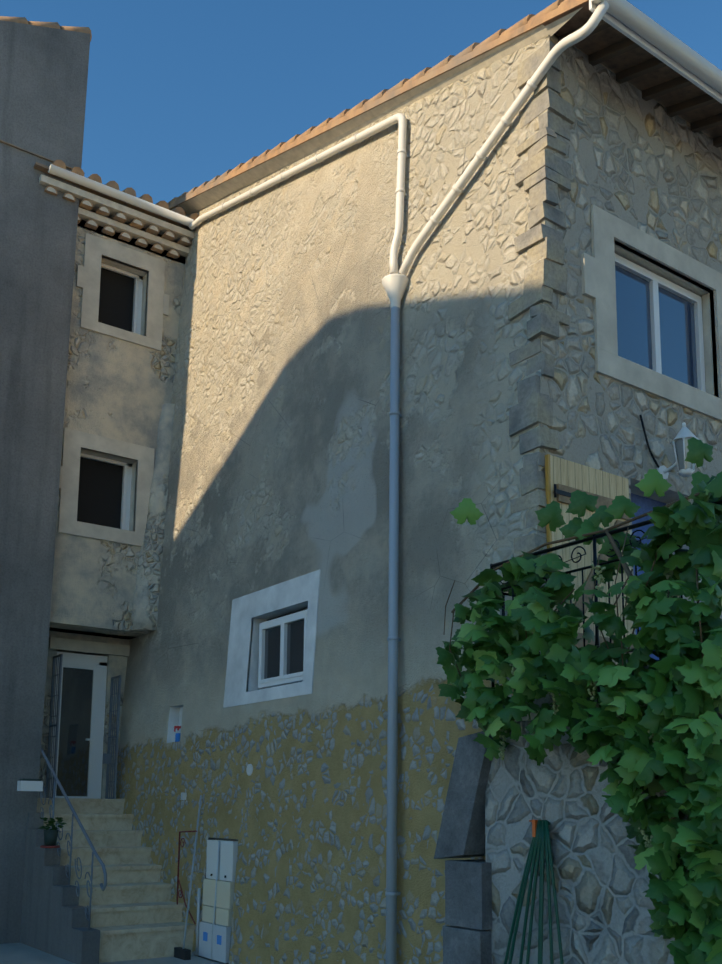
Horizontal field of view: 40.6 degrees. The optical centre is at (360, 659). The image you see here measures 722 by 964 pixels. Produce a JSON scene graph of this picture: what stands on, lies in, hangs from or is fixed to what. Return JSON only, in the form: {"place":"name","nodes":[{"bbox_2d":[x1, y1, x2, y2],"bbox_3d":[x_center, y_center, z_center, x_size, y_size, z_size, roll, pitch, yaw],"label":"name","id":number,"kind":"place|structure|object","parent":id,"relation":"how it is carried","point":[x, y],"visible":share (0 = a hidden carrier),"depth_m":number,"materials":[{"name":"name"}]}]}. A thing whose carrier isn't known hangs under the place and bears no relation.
{"place":"outdoors","nodes":[
{"label":"outdoors","id":0,"kind":"place"},
{"bbox_2d":[0,943,228,963],"bbox_3d":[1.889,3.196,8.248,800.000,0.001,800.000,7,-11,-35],"label":"ground","id":1,"kind":"structure","parent":0,"point":[15,953],"depth_m":12.23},
{"bbox_2d":[0,20,90,943],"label":"grey wall","id":2,"kind":"structure","parent":1,"relation":"on","point":[43,79],"depth_m":14.72,"materials":[{"name":"grey paint"}]},
{"bbox_2d":[0,16,91,173],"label":"roof tiles","id":3,"kind":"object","parent":2,"relation":"attached to","point":[23,20],"depth_m":15.44,"materials":[{"name":"tile"}]},
{"bbox_2d":[20,812,99,963],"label":"stair cheek","id":4,"kind":"object","parent":1,"relation":"on","point":[54,921],"visible":0.65,"depth_m":12.86,"materials":[{"name":"grey concrete"}]},
{"bbox_2d":[40,747,106,928],"bbox_3d":[-4.076,2.197,13.239,0.044,2.619,3.486,7,-11,-35],"label":"stair handrail","id":5,"kind":"object","parent":4,"relation":"on","point":[94,852],"visible":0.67,"depth_m":12.76,"materials":[{"name":"grey metal"}]},
{"bbox_2d":[38,631,128,798],"bbox_3d":[-4.791,2.016,15.217,2.204,4.920,0.220,7,-11,-35],"label":"door surround","id":6,"kind":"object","parent":1,"relation":"on","point":[116,665],"depth_m":15.67,"materials":[{"name":"stone"}]},
{"bbox_2d":[50,652,106,798],"bbox_3d":[-4.495,1.082,15.506,0.852,2.364,0.120,7,-11,-35],"label":"door","id":7,"kind":"structure","parent":6,"relation":"in","point":[81,729],"depth_m":15.55,"materials":[{"name":"grey"}]},
{"bbox_2d":[49,637,129,656],"bbox_3d":[-4.370,-0.189,15.733,1.345,0.180,0.160,7,-11,-35],"label":"door lintel","id":8,"kind":"structure","parent":6,"relation":"attached to","point":[69,645],"depth_m":15.65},
{"bbox_2d":[49,622,147,639],"bbox_3d":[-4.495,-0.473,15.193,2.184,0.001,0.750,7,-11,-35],"label":"ledge","id":9,"kind":"object","parent":6,"relation":"on","point":[70,627],"visible":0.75,"depth_m":15.30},
{"bbox_2d":[49,627,135,639],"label":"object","id":10,"kind":"object","parent":1,"relation":"on","point":[106,635],"depth_m":15.66,"materials":[{"name":"black"}]},
{"bbox_2d":[33,160,198,230],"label":"roof tiles","id":11,"kind":"object","parent":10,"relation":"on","point":[97,178],"visible":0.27,"depth_m":15.86,"materials":[{"name":"orange ceramic"}]},
{"bbox_2d":[48,164,193,226],"bbox_3d":[-3.851,-7.482,15.821,2.420,0.092,0.160,7,-11,-35],"label":"gutter","id":12,"kind":"object","parent":11,"relation":"attached to","point":[114,193],"visible":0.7,"depth_m":15.72,"materials":[{"name":"white plastic"}]},
{"bbox_2d":[37,798,194,962],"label":"stairs","id":13,"kind":"structure","parent":1,"relation":"on","point":[136,913],"depth_m":13.25,"materials":[{"name":"stone"}]},
{"bbox_2d":[17,779,59,847],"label":"pot holders","id":14,"kind":"object","parent":13,"relation":"on","point":[50,838],"visible":0.98,"depth_m":13.45,"materials":[{"name":"white plastic"}]},
{"bbox_2d":[39,817,66,829],"bbox_3d":[-4.081,2.171,12.872,0.320,0.201,0.305,7,-11,-35],"label":"pot plant","id":15,"kind":"object","parent":14,"relation":"in","point":[51,821],"visible":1,"depth_m":12.86,"materials":[{"name":"green plant"}]},
{"bbox_2d":[45,654,120,798],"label":"shutters","id":16,"kind":"object","parent":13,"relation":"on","point":[107,758],"depth_m":15.29,"materials":[{"name":"grey metal"}]},
{"bbox_2d":[176,830,196,923],"bbox_3d":[-2.276,2.848,12.831,0.044,1.188,0.566,7,-11,-35],"label":"pipe","id":17,"kind":"object","parent":13,"relation":"attached to","point":[178,883],"visible":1,"depth_m":13.00,"materials":[{"name":"red metal"}]},
{"bbox_2d":[174,795,201,959],"bbox_3d":[-2.256,2.790,12.625,0.248,2.052,0.572,1,-9,-1],"label":"broom","id":18,"kind":"object","parent":1,"relation":"on","point":[183,953],"visible":1,"depth_m":12.46,"materials":[{"name":"grey metal"}]},
{"bbox_2d":[195,840,237,962],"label":"utility meter boxes","id":19,"kind":"object","parent":1,"relation":"on","point":[213,931],"visible":0.92,"depth_m":12.26,"materials":[{"name":"white plastic"}]},
{"bbox_2d":[116,35,548,963],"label":"facade wall","id":20,"kind":"structure","parent":1,"relation":"on","point":[280,445],"depth_m":11.33,"materials":[{"name":"beige paint"}]},
{"bbox_2d":[50,210,185,632],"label":"back wall","id":21,"kind":"structure","parent":20,"relation":"attached to","point":[118,389],"depth_m":15.59,"materials":[{"name":"paint"}]},
{"bbox_2d":[58,428,153,546],"bbox_3d":[-4.005,-2.683,15.411,1.690,1.664,0.090,7,-11,-35],"label":"window frame","id":22,"kind":"object","parent":21,"relation":"attached to","point":[75,442],"visible":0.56,"depth_m":15.30,"materials":[{"name":"stone"}]},
{"bbox_2d":[80,453,131,529],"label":"window frame","id":23,"kind":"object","parent":21,"relation":"attached to","point":[126,497],"visible":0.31,"depth_m":15.81,"materials":[{"name":"white"}]},
{"bbox_2d":[39,174,193,263],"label":"tiled eaves cornice","id":24,"kind":"structure","parent":21,"relation":"attached to","point":[122,217],"depth_m":15.99,"materials":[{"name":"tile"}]},
{"bbox_2d":[101,263,142,333],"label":"window frame","id":25,"kind":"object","parent":21,"relation":"attached to","point":[137,306],"visible":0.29,"depth_m":16.34,"materials":[{"name":"white"}]},
{"bbox_2d":[76,233,169,350],"bbox_3d":[-3.890,-5.990,15.979,1.573,1.611,0.090,7,-11,-35],"label":"window frame","id":26,"kind":"object","parent":21,"relation":"attached to","point":[96,249],"visible":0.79,"depth_m":15.95,"materials":[{"name":"stone"}]},
{"bbox_2d":[128,403,173,630],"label":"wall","id":27,"kind":"structure","parent":20,"relation":"attached to","point":[144,615],"depth_m":15.57,"materials":[{"name":"beige stone"}]},
{"bbox_2d":[174,726,180,741],"bbox_3d":[-2.661,1.085,14.148,0.100,0.235,0.076,7,-11,-35],"label":"spray bottle","id":28,"kind":"object","parent":20,"relation":"on","point":[177,736],"visible":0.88,"depth_m":14.13,"materials":[{"name":"blue plastic"}]},
{"bbox_2d":[181,764,252,799],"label":"wall vent caps","id":29,"kind":"object","parent":20,"relation":"attached to","point":[249,769],"visible":0.96,"depth_m":12.18,"materials":[{"name":"white plastic"}]},
{"bbox_2d":[223,569,320,707],"bbox_3d":[-1.147,-0.205,12.265,0.121,1.483,2.164,7,-11,-35],"label":"window surround","id":30,"kind":"object","parent":20,"relation":"attached to","point":[246,609],"visible":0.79,"depth_m":12.37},
{"bbox_2d":[258,610,306,688],"bbox_3d":[-0.951,-0.116,12.142,0.075,0.851,1.206,7,-11,-35],"label":"window","id":31,"kind":"structure","parent":20,"relation":"attached to","point":[281,649],"depth_m":12.13,"materials":[{"name":"white plastic"}]},
{"bbox_2d":[178,8,580,214],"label":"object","id":32,"kind":"object","parent":20,"relation":"attached to","point":[263,170],"visible":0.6,"depth_m":12.16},
{"bbox_2d":[385,306,401,963],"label":"downpipe","id":33,"kind":"object","parent":20,"relation":"attached to","point":[391,892],"visible":0.94,"depth_m":9.92,"materials":[{"name":"grey metal"}]},
{"bbox_2d":[189,0,608,308],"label":"white rain pipes","id":34,"kind":"object","parent":20,"relation":"attached to","point":[394,283],"visible":0.98,"depth_m":10.88,"materials":[{"name":"white"}]},
{"bbox_2d":[168,0,711,212],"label":"roof","id":35,"kind":"structure","parent":20,"relation":"on","point":[530,22],"depth_m":11.44,"materials":[{"name":"tile"}]},
{"bbox_2d":[542,1,721,137],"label":"soffit","id":36,"kind":"structure","parent":35,"relation":"attached to","point":[601,40],"depth_m":9.97,"materials":[{"name":"wood"}]},
{"bbox_2d":[559,20,721,147],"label":"rafters","id":37,"kind":"object","parent":36,"relation":"attached to","point":[620,48],"visible":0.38,"depth_m":10.07,"materials":[{"name":"brown wood"}]},
{"bbox_2d":[589,0,721,103],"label":"eave fascia","id":38,"kind":"structure","parent":36,"relation":"attached to","point":[626,31],"depth_m":9.56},
{"bbox_2d":[591,0,721,93],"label":"eave gutter","id":39,"kind":"object","parent":36,"relation":"attached to","point":[651,31],"visible":1,"depth_m":9.46,"materials":[{"name":"white metal"}]},
{"bbox_2d":[500,40,574,632],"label":"corner stones","id":40,"kind":"object","parent":20,"relation":"attached to","point":[542,174],"visible":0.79,"depth_m":9.18,"materials":[{"name":"beige stone"}]},
{"bbox_2d":[434,731,492,963],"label":"terrace pillar","id":41,"kind":"structure","parent":1,"relation":"on","point":[468,912],"depth_m":8.07,"materials":[{"name":"grey stone"}]},
{"bbox_2d":[435,437,721,963],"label":"vine","id":42,"kind":"object","parent":1,"relation":"on","point":[677,688],"depth_m":6.50,"materials":[{"name":"green plant"}]},
{"bbox_2d":[492,564,675,847],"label":"grapes","id":43,"kind":"object","parent":42,"relation":"on","point":[600,579],"visible":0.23,"depth_m":6.89,"materials":[{"name":"green food"}]},
{"bbox_2d":[485,710,721,963],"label":"terrace wall","id":44,"kind":"structure","parent":1,"relation":"on","point":[605,904],"depth_m":7.28,"materials":[{"name":"grey stone"}]},
{"bbox_2d":[529,820,537,836],"bbox_3d":[1.329,1.303,7.527,0.080,0.130,0.116,7,-11,-35],"label":"hose hook","id":45,"kind":"object","parent":44,"relation":"attached to","point":[534,824],"visible":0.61,"depth_m":7.47,"materials":[{"name":"orange metal"}]},
{"bbox_2d":[504,820,563,963],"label":"parasol","id":46,"kind":"object","parent":44,"relation":"hanging from","point":[540,846],"visible":1,"depth_m":7.37,"materials":[{"name":"green fabric"}]},
{"bbox_2d":[476,703,647,724],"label":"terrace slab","id":47,"kind":"structure","parent":44,"relation":"on","point":[532,716],"depth_m":7.65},
{"bbox_2d":[490,499,721,702],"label":"terrace railing","id":48,"kind":"object","parent":47,"relation":"on","point":[594,537],"visible":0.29,"depth_m":7.39,"materials":[{"name":"black metal"}]},
{"bbox_2d":[533,660,657,707],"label":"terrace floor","id":49,"kind":"structure","parent":44,"relation":"on","point":[546,699],"depth_m":7.95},
{"bbox_2d":[537,33,721,659],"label":"facade wall","id":50,"kind":"structure","parent":1,"relation":"on","point":[632,157],"depth_m":9.92,"materials":[{"name":"stone"}]},
{"bbox_2d":[545,454,633,664],"bbox_3d":[2.119,-0.774,8.924,1.108,2.057,0.075,7,-11,-35],"label":"shutter","id":51,"kind":"object","parent":50,"relation":"attached to","point":[564,479],"visible":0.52,"depth_m":8.89,"materials":[{"name":"yellow wood"}]},
{"bbox_2d":[639,415,659,467],"bbox_3d":[2.894,-2.145,9.729,0.337,0.541,0.034,7,-11,-35],"label":"lantern cable","id":52,"kind":"object","parent":50,"relation":"attached to","point":[649,449],"visible":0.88,"depth_m":9.68,"materials":[{"name":"black rubber"}]},
{"bbox_2d":[581,205,721,421],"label":"window frame","id":53,"kind":"object","parent":50,"relation":"attached to","point":[598,275],"visible":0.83,"depth_m":9.80,"materials":[{"name":"stone"}]},
{"bbox_2d":[615,254,705,391],"bbox_3d":[3.099,-3.501,10.310,1.655,1.229,0.075,7,-11,-35],"label":"window","id":54,"kind":"structure","parent":50,"relation":"attached to","point":[659,325],"depth_m":10.35,"materials":[{"name":"white"}]},
{"bbox_2d":[657,422,699,478],"bbox_3d":[3.134,-2.055,9.656,0.285,0.540,0.426,7,-11,-35],"label":"white lantern","id":55,"kind":"object","parent":50,"relation":"attached to","point":[679,442],"visible":0.9,"depth_m":9.53,"materials":[{"name":"white metal"}]},
{"bbox_2d":[0,0,721,203],"label":"sky","id":56,"kind":"structure","parent":0,"point":[180,94],"materials":[{"name":"blue"}]}
]}

